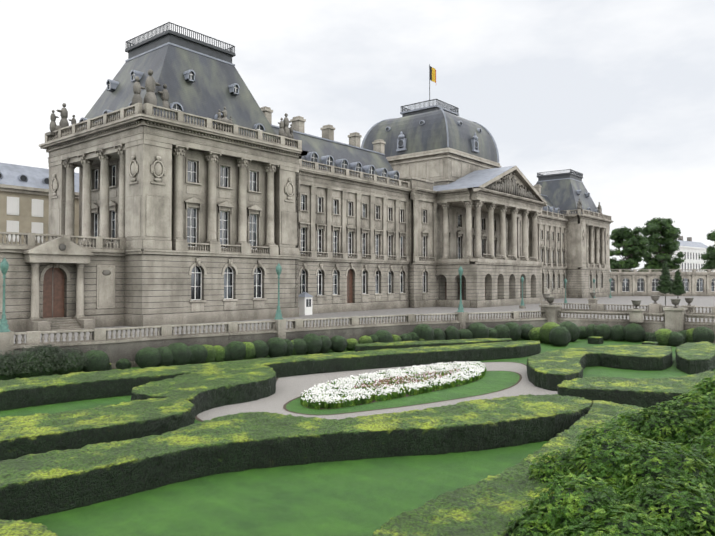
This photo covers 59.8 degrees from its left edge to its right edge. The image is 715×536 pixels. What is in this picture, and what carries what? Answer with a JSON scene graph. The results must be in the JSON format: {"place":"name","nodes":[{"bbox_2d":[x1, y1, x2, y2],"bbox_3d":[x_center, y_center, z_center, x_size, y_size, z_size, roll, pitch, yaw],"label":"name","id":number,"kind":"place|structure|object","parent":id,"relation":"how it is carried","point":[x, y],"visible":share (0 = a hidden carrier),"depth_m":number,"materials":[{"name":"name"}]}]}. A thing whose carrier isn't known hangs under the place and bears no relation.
{"place":"outdoors","nodes":[
{"label":"outdoors","id":0,"kind":"place"},
{"bbox_2d":[0,252,609,319],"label":"palace rusticated walls","id":1,"kind":"structure","parent":0,"point":[149,284],"depth_m":75.25,"materials":[{"name":"beige stone"}]},
{"bbox_2d":[0,338,714,535],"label":"garden lawn","id":2,"kind":"structure","parent":0,"point":[365,497],"depth_m":20.49,"materials":[{"name":"green plant"}]},
{"bbox_2d":[0,519,57,535],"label":"hedge","id":3,"kind":"object","parent":2,"relation":"on","point":[14,528],"visible":1,"depth_m":14.97,"materials":[{"name":"green plant"}]},
{"bbox_2d":[0,344,88,379],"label":"shrub","id":4,"kind":"object","parent":2,"relation":"on","point":[46,359],"depth_m":43.36,"materials":[{"name":"green plant"}]},
{"bbox_2d":[82,350,109,371],"bbox_3d":[-19.674,7.122,46.572,2.091,1.966,2.126,-1,-1,40],"label":"topiary","id":5,"kind":"object","parent":2,"relation":"on","point":[97,360],"visible":0.65,"depth_m":45.87,"materials":[{"name":"green plant"}]},
{"bbox_2d":[0,397,194,460],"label":"hedge","id":6,"kind":"object","parent":2,"relation":"on","point":[35,433],"visible":0.73,"depth_m":26.24,"materials":[{"name":"green plant"}]},
{"bbox_2d":[116,358,131,369],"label":"topiary","id":7,"kind":"object","parent":2,"relation":"on","point":[122,364],"visible":0.77,"depth_m":48.11,"materials":[{"name":"green plant"}]},
{"bbox_2d":[135,347,161,368],"bbox_3d":[-16.591,7.135,49.422,2.204,1.774,2.038,-1,-1,40],"label":"topiary","id":8,"kind":"object","parent":2,"relation":"on","point":[148,357],"visible":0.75,"depth_m":48.67,"materials":[{"name":"green plant"}]},
{"bbox_2d":[156,347,173,366],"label":"topiary","id":9,"kind":"object","parent":2,"relation":"on","point":[167,356],"visible":0.54,"depth_m":49.70,"materials":[{"name":"green plant"}]},
{"bbox_2d":[167,342,191,364],"bbox_3d":[-14.778,7.127,51.136,2.412,2.011,2.236,-1,-1,40],"label":"topiary","id":10,"kind":"object","parent":2,"relation":"on","point":[181,353],"visible":0.56,"depth_m":50.33,"materials":[{"name":"green plant"}]},
{"bbox_2d":[187,346,194,363],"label":"topiary","id":11,"kind":"object","parent":2,"relation":"on","point":[192,358],"visible":0.1,"depth_m":51.08,"materials":[{"name":"green plant"}]},
{"bbox_2d":[190,344,207,363],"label":"topiary","id":12,"kind":"object","parent":2,"relation":"on","point":[200,353],"visible":0.56,"depth_m":51.52,"materials":[{"name":"green plant"}]},
{"bbox_2d":[131,362,276,415],"bbox_3d":[-8.374,7.287,38.210,6.122,1.339,13.654,0,-1,18],"label":"hedge","id":13,"kind":"object","parent":2,"relation":"on","point":[202,390],"visible":0.81,"depth_m":35.94,"materials":[{"name":"green plant"}]},
{"bbox_2d":[203,344,215,363],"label":"topiary","id":14,"kind":"object","parent":2,"relation":"on","point":[211,355],"visible":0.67,"depth_m":52.47,"materials":[{"name":"green plant"}]},
{"bbox_2d":[214,345,224,361],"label":"topiary","id":15,"kind":"object","parent":2,"relation":"on","point":[220,353],"visible":0.48,"depth_m":53.18,"materials":[{"name":"green plant"}]},
{"bbox_2d":[224,346,230,360],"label":"topiary","id":16,"kind":"object","parent":2,"relation":"on","point":[227,357],"visible":0.25,"depth_m":53.52,"materials":[{"name":"green plant"}]},
{"bbox_2d":[226,341,245,360],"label":"topiary","id":17,"kind":"object","parent":2,"relation":"on","point":[236,350],"visible":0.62,"depth_m":53.78,"materials":[{"name":"green plant"}]},
{"bbox_2d":[242,342,255,359],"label":"topiary","id":18,"kind":"object","parent":2,"relation":"on","point":[250,353],"visible":0.58,"depth_m":54.55,"materials":[{"name":"green plant"}]},
{"bbox_2d":[251,340,268,358],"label":"topiary","id":19,"kind":"object","parent":2,"relation":"on","point":[261,348],"visible":0.65,"depth_m":55.12,"materials":[{"name":"green plant"}]},
{"bbox_2d":[0,340,540,410],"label":"hedge","id":20,"kind":"object","parent":2,"relation":"on","point":[16,393],"visible":0.83,"depth_m":44.97,"materials":[{"name":"green plant"}]},
{"bbox_2d":[267,337,287,357],"bbox_3d":[-7.450,7.276,56.823,2.005,1.926,2.127,-1,-1,40],"label":"topiary","id":21,"kind":"object","parent":2,"relation":"on","point":[278,346],"visible":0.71,"depth_m":56.11,"materials":[{"name":"green plant"}]},
{"bbox_2d":[284,339,293,356],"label":"topiary","id":22,"kind":"object","parent":2,"relation":"on","point":[290,348],"visible":0.4,"depth_m":57.20,"materials":[{"name":"green plant"}]},
{"bbox_2d":[0,394,591,520],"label":"hedge","id":23,"kind":"object","parent":2,"relation":"on","point":[41,484],"visible":0.92,"depth_m":23.99,"materials":[{"name":"green plant"}]},
{"bbox_2d":[293,338,307,355],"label":"topiary","id":24,"kind":"object","parent":2,"relation":"on","point":[300,346],"visible":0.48,"depth_m":57.70,"materials":[{"name":"green plant"}]},
{"bbox_2d":[302,333,322,354],"bbox_3d":[-4.374,7.250,59.123,2.166,2.066,2.191,-1,-1,40],"label":"topiary","id":25,"kind":"object","parent":2,"relation":"on","point":[314,342],"visible":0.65,"depth_m":58.36,"materials":[{"name":"green plant"}]},
{"bbox_2d":[319,335,331,352],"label":"topiary","id":26,"kind":"object","parent":2,"relation":"on","point":[326,345],"visible":0.65,"depth_m":59.59,"materials":[{"name":"green plant"}]},
{"bbox_2d":[330,335,347,351],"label":"topiary","id":27,"kind":"object","parent":2,"relation":"on","point":[339,343],"visible":0.83,"depth_m":60.60,"materials":[{"name":"green plant"}]},
{"bbox_2d":[346,338,358,349],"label":"topiary","id":28,"kind":"object","parent":2,"relation":"on","point":[352,342],"visible":0.67,"depth_m":61.91,"materials":[{"name":"green plant"}]},
{"bbox_2d":[358,335,372,343],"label":"topiary","id":29,"kind":"object","parent":2,"relation":"on","point":[364,339],"visible":0.46,"depth_m":62.92,"materials":[{"name":"green plant"}]},
{"bbox_2d":[369,334,378,342],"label":"topiary","id":30,"kind":"object","parent":2,"relation":"on","point":[374,337],"visible":0.25,"depth_m":63.45,"materials":[{"name":"green plant"}]},
{"bbox_2d":[375,330,392,342],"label":"topiary","id":31,"kind":"object","parent":2,"relation":"on","point":[385,336],"visible":0.5,"depth_m":63.72,"materials":[{"name":"green plant"}]},
{"bbox_2d":[392,334,401,341],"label":"topiary","id":32,"kind":"object","parent":2,"relation":"on","point":[396,338],"visible":0.4,"depth_m":65.10,"materials":[{"name":"green plant"}]},
{"bbox_2d":[400,334,411,340],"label":"topiary","id":33,"kind":"object","parent":2,"relation":"on","point":[405,337],"visible":0.42,"depth_m":66.02,"materials":[{"name":"green plant"}]},
{"bbox_2d":[408,332,419,340],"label":"topiary","id":34,"kind":"object","parent":2,"relation":"on","point":[414,336],"visible":0.31,"depth_m":66.46,"materials":[{"name":"green plant"}]},
{"bbox_2d":[413,324,433,340],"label":"topiary","id":35,"kind":"object","parent":2,"relation":"on","point":[424,331],"visible":0.6,"depth_m":66.61,"materials":[{"name":"green plant"}]},
{"bbox_2d":[355,338,511,351],"bbox_3d":[7.755,7.686,60.196,17.662,1.336,2.979,0,-1,-21],"label":"hedge","id":36,"kind":"object","parent":2,"relation":"on","point":[383,345],"visible":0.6,"depth_m":58.79,"materials":[{"name":"green plant"}]},
{"bbox_2d":[433,328,445,339],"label":"topiary","id":37,"kind":"object","parent":2,"relation":"on","point":[439,334],"visible":0.56,"depth_m":67.99,"materials":[{"name":"green plant"}]},
{"bbox_2d":[444,326,459,339],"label":"topiary","id":38,"kind":"object","parent":2,"relation":"on","point":[451,332],"visible":0.69,"depth_m":68.66,"materials":[{"name":"green plant"}]},
{"bbox_2d":[459,329,472,338],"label":"topiary","id":39,"kind":"object","parent":2,"relation":"on","point":[466,334],"visible":0.52,"depth_m":69.34,"materials":[{"name":"green plant"}]},
{"bbox_2d":[467,322,488,338],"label":"topiary","id":40,"kind":"object","parent":2,"relation":"on","point":[479,330],"visible":0.65,"depth_m":69.63,"materials":[{"name":"green plant"}]},
{"bbox_2d":[488,328,498,337],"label":"topiary","id":41,"kind":"object","parent":2,"relation":"on","point":[493,332],"visible":0.42,"depth_m":70.70,"materials":[{"name":"green plant"}]},
{"bbox_2d":[494,324,510,337],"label":"topiary","id":42,"kind":"object","parent":2,"relation":"on","point":[503,330],"visible":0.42,"depth_m":71.20,"materials":[{"name":"green plant"}]},
{"bbox_2d":[373,400,644,535],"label":"hedge","id":43,"kind":"object","parent":2,"relation":"on","point":[490,505],"visible":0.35,"depth_m":16.81,"materials":[{"name":"green plant"}]},
{"bbox_2d":[504,322,521,340],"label":"topiary","id":44,"kind":"object","parent":2,"relation":"on","point":[515,331],"visible":0.54,"depth_m":71.72,"materials":[{"name":"green plant"}]},
{"bbox_2d":[520,324,534,339],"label":"topiary","id":45,"kind":"object","parent":2,"relation":"on","point":[526,329],"visible":0.56,"depth_m":72.67,"materials":[{"name":"green plant"}]},
{"bbox_2d":[528,327,542,342],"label":"topiary","id":46,"kind":"object","parent":2,"relation":"on","point":[534,333],"visible":0.5,"depth_m":69.43,"materials":[{"name":"green plant"}]},
{"bbox_2d":[540,322,559,343],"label":"topiary","id":47,"kind":"object","parent":2,"relation":"on","point":[546,328],"visible":0.62,"depth_m":68.22,"materials":[{"name":"green plant"}]},
{"bbox_2d":[549,326,570,346],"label":"topiary","id":48,"kind":"object","parent":2,"relation":"on","point":[560,336],"visible":0.88,"depth_m":65.60,"materials":[{"name":"green plant"}]},
{"bbox_2d":[559,321,579,341],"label":"topiary","id":49,"kind":"object","parent":2,"relation":"on","point":[573,329],"visible":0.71,"depth_m":70.33,"materials":[{"name":"green plant"}]},
{"bbox_2d":[579,326,585,338],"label":"topiary","id":50,"kind":"object","parent":2,"relation":"on","point":[582,335],"visible":0.48,"depth_m":73.43,"materials":[{"name":"green plant"}]},
{"bbox_2d":[586,324,595,338],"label":"topiary","id":51,"kind":"object","parent":2,"relation":"on","point":[590,328],"visible":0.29,"depth_m":73.01,"materials":[{"name":"green plant"}]},
{"bbox_2d":[588,336,602,343],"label":"hedge cube","id":52,"kind":"object","parent":2,"relation":"on","point":[595,340],"visible":1,"depth_m":68.43,"materials":[{"name":"green plant"}]},
{"bbox_2d":[527,344,672,390],"bbox_3d":[18.956,7.507,49.514,22.960,1.334,7.916,1,-1,-41],"label":"hedge","id":53,"kind":"object","parent":2,"relation":"on","point":[550,371],"visible":0.94,"depth_m":48.76,"materials":[{"name":"green plant"}]},
{"bbox_2d":[594,324,610,340],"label":"topiary","id":54,"kind":"object","parent":2,"relation":"on","point":[602,330],"visible":0.71,"depth_m":72.00,"materials":[{"name":"green plant"}]},
{"bbox_2d":[505,375,714,535],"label":"shrub","id":55,"kind":"object","parent":2,"relation":"on","point":[643,441],"depth_m":15.81,"materials":[{"name":"green plant"}]},
{"bbox_2d":[610,325,624,340],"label":"topiary","id":56,"kind":"object","parent":2,"relation":"on","point":[616,332],"visible":0.69,"depth_m":71.31,"materials":[{"name":"green plant"}]},
{"bbox_2d":[623,323,644,341],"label":"topiary","id":57,"kind":"object","parent":2,"relation":"on","point":[633,332],"visible":0.83,"depth_m":70.06,"materials":[{"name":"green plant"}]},
{"bbox_2d":[557,370,714,409],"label":"hedge","id":58,"kind":"object","parent":2,"relation":"on","point":[644,392],"visible":0.58,"depth_m":34.51,"materials":[{"name":"green plant"}]},
{"bbox_2d":[642,332,650,341],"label":"topiary","id":59,"kind":"object","parent":2,"relation":"on","point":[647,334],"visible":0.38,"depth_m":70.04,"materials":[{"name":"green plant"}]},
{"bbox_2d":[642,341,657,344],"bbox_3d":[29.833,7.907,63.417,1.334,0.805,1.340,-1,-1,40],"label":"hedge cube","id":60,"kind":"object","parent":2,"relation":"on","point":[650,342],"visible":0.38,"depth_m":63.02,"materials":[{"name":"green plant"}]},
{"bbox_2d":[648,332,658,344],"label":"topiary","id":61,"kind":"object","parent":2,"relation":"on","point":[652,337],"visible":0.27,"depth_m":66.88,"materials":[{"name":"green plant"}]},
{"bbox_2d":[655,328,671,345],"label":"topiary","id":62,"kind":"object","parent":2,"relation":"on","point":[662,336],"visible":0.54,"depth_m":66.20,"materials":[{"name":"green plant"}]},
{"bbox_2d":[668,332,684,346],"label":"topiary","id":63,"kind":"object","parent":2,"relation":"on","point":[676,339],"visible":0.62,"depth_m":65.50,"materials":[{"name":"green plant"}]},
{"bbox_2d":[678,330,686,343],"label":"topiary","id":64,"kind":"object","parent":2,"relation":"on","point":[683,332],"visible":0.33,"depth_m":67.44,"materials":[{"name":"green plant"}]},
{"bbox_2d":[686,328,693,342],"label":"topiary","id":65,"kind":"object","parent":2,"relation":"on","point":[689,332],"visible":0.31,"depth_m":66.97,"materials":[{"name":"green plant"}]},
{"bbox_2d":[675,341,714,373],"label":"hedge","id":66,"kind":"object","parent":2,"relation":"on","point":[695,357],"visible":0.98,"depth_m":48.98,"materials":[{"name":"green plant"}]},
{"bbox_2d":[692,326,714,342],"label":"topiary","id":67,"kind":"object","parent":2,"relation":"on","point":[700,334],"visible":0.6,"depth_m":65.96,"materials":[{"name":"green plant"}]},
{"bbox_2d":[0,0,714,271],"label":"sky","id":68,"kind":"structure","parent":0,"point":[619,94],"materials":[{"name":"white"}]},
{"bbox_2d":[14,296,714,343],"bbox_3d":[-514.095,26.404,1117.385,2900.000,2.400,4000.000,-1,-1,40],"label":"street pavement","id":69,"kind":"structure","parent":0,"point":[704,301],"depth_m":92.20,"materials":[{"name":"grey stone"}]},
{"bbox_2d":[0,191,78,244],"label":"ochre building","id":70,"kind":"structure","parent":69,"relation":"on","point":[25,218],"depth_m":87.62,"materials":[{"name":"paint"}]},
{"bbox_2d":[0,258,611,331],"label":"lamp posts","id":71,"kind":"object","parent":69,"relation":"on","point":[4,267],"visible":0.9,"depth_m":59.32,"materials":[{"name":"metal"}]},
{"bbox_2d":[14,69,693,362],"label":"sculpture","id":72,"kind":"object","parent":69,"relation":"on","point":[115,352],"visible":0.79,"depth_m":67.02,"materials":[{"name":"stone"}]},
{"bbox_2d":[655,260,672,293],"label":"conifer","id":73,"kind":"object","parent":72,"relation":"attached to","point":[662,286],"depth_m":110.62,"materials":[{"name":"green plant"}]},
{"bbox_2d":[669,270,685,294],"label":"conifer","id":74,"kind":"object","parent":72,"relation":"attached to","point":[679,286],"depth_m":93.57,"materials":[{"name":"green plant"}]},
{"bbox_2d":[0,103,714,373],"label":"palace facade","id":75,"kind":"structure","parent":69,"relation":"on","point":[151,196],"depth_m":76.15,"materials":[{"name":"beige stone"}]},
{"bbox_2d":[43,267,497,317],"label":"doors","id":76,"kind":"structure","parent":75,"relation":"attached to","point":[58,292],"depth_m":61.18,"materials":[{"name":"brown wood"}]},
{"bbox_2d":[84,44,596,214],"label":"slate roofs","id":77,"kind":"structure","parent":75,"relation":"on","point":[206,94],"depth_m":80.11,"materials":[{"name":"grey stone"}]},
{"bbox_2d":[0,42,707,296],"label":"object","id":78,"kind":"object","parent":75,"relation":"on","point":[12,174],"visible":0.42,"depth_m":96.63,"materials":[{"name":"grey metal"}]},
{"bbox_2d":[0,30,704,306],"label":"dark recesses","id":79,"kind":"object","parent":78,"relation":"on","point":[179,40],"visible":0.17,"depth_m":78.11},
{"bbox_2d":[126,22,582,176],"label":"iron cresting","id":80,"kind":"object","parent":78,"relation":"on","point":[230,49],"visible":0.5,"depth_m":78.16,"materials":[{"name":"grey metal"}]},
{"bbox_2d":[432,67,434,81],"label":"flag","id":81,"kind":"object","parent":80,"relation":"on","point":[433,74],"visible":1,"depth_m":130.70,"materials":[{"name":"yellow fabric"}]},
{"bbox_2d":[6,74,714,314],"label":"window frames","id":82,"kind":"structure","parent":75,"relation":"attached to","point":[13,209],"depth_m":86.78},
{"bbox_2d":[95,161,714,298],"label":"window panes","id":83,"kind":"object","parent":82,"relation":"in","point":[252,218],"visible":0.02,"depth_m":77.47,"materials":[{"name":"grey glass"}]},
{"bbox_2d":[610,226,651,271],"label":"tree","id":84,"kind":"object","parent":69,"relation":"on","point":[636,240],"depth_m":223.25,"materials":[{"name":"green plant"}]},
{"bbox_2d":[640,217,685,271],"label":"tree","id":85,"kind":"object","parent":69,"relation":"on","point":[659,241],"depth_m":237.80,"materials":[{"name":"green plant"}]},
{"bbox_2d":[699,230,714,270],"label":"tree","id":86,"kind":"object","parent":69,"relation":"on","point":[710,263],"depth_m":302.36,"materials":[{"name":"green plant"}]},
{"bbox_2d":[197,362,557,420],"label":"garden path","id":87,"kind":"structure","parent":0,"point":[289,388],"depth_m":38.44,"materials":[{"name":"grey gravel"}]},
{"bbox_2d":[195,362,526,421],"bbox_3d":[3.444,7.811,38.779,26.185,0.001,25.638,0,-1,-12],"label":"path edge","id":88,"kind":"object","parent":87,"relation":"on","point":[197,418],"visible":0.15,"depth_m":44.14,"materials":[{"name":"stone"}]},
{"bbox_2d":[283,371,521,414],"bbox_3d":[4.263,7.838,40.478,21.198,0.001,7.798,1,-1,-36],"label":"path edge","id":89,"kind":"object","parent":87,"relation":"on","point":[285,404],"visible":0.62,"depth_m":35.59,"materials":[{"name":"stone"}]},
{"bbox_2d":[286,371,519,414],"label":"lawn","id":90,"kind":"structure","parent":87,"relation":"on","point":[491,381],"depth_m":37.76,"materials":[{"name":"green plant"}]},
{"bbox_2d":[304,379,479,408],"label":"flower bed soil","id":91,"kind":"structure","parent":90,"relation":"on","point":[385,400],"depth_m":36.49,"materials":[{"name":"brown soil"}]},
{"bbox_2d":[301,361,484,404],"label":"flowers","id":92,"kind":"object","parent":91,"relation":"on","point":[350,384],"depth_m":40.88,"materials":[{"name":"white plant"}]},
{"bbox_2d":[300,363,486,408],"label":"flower leaves","id":93,"kind":"object","parent":91,"relation":"on","point":[367,400],"visible":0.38,"depth_m":38.75,"materials":[{"name":"green plant"}]},
{"label":"ground","id":94,"kind":"structure","parent":0,"visible":0},
{"bbox_2d":[652,246,706,271],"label":"white building","id":95,"kind":"structure","parent":94,"relation":"on","point":[691,250],"depth_m":341.94,"materials":[{"name":"paint"}]}
]}

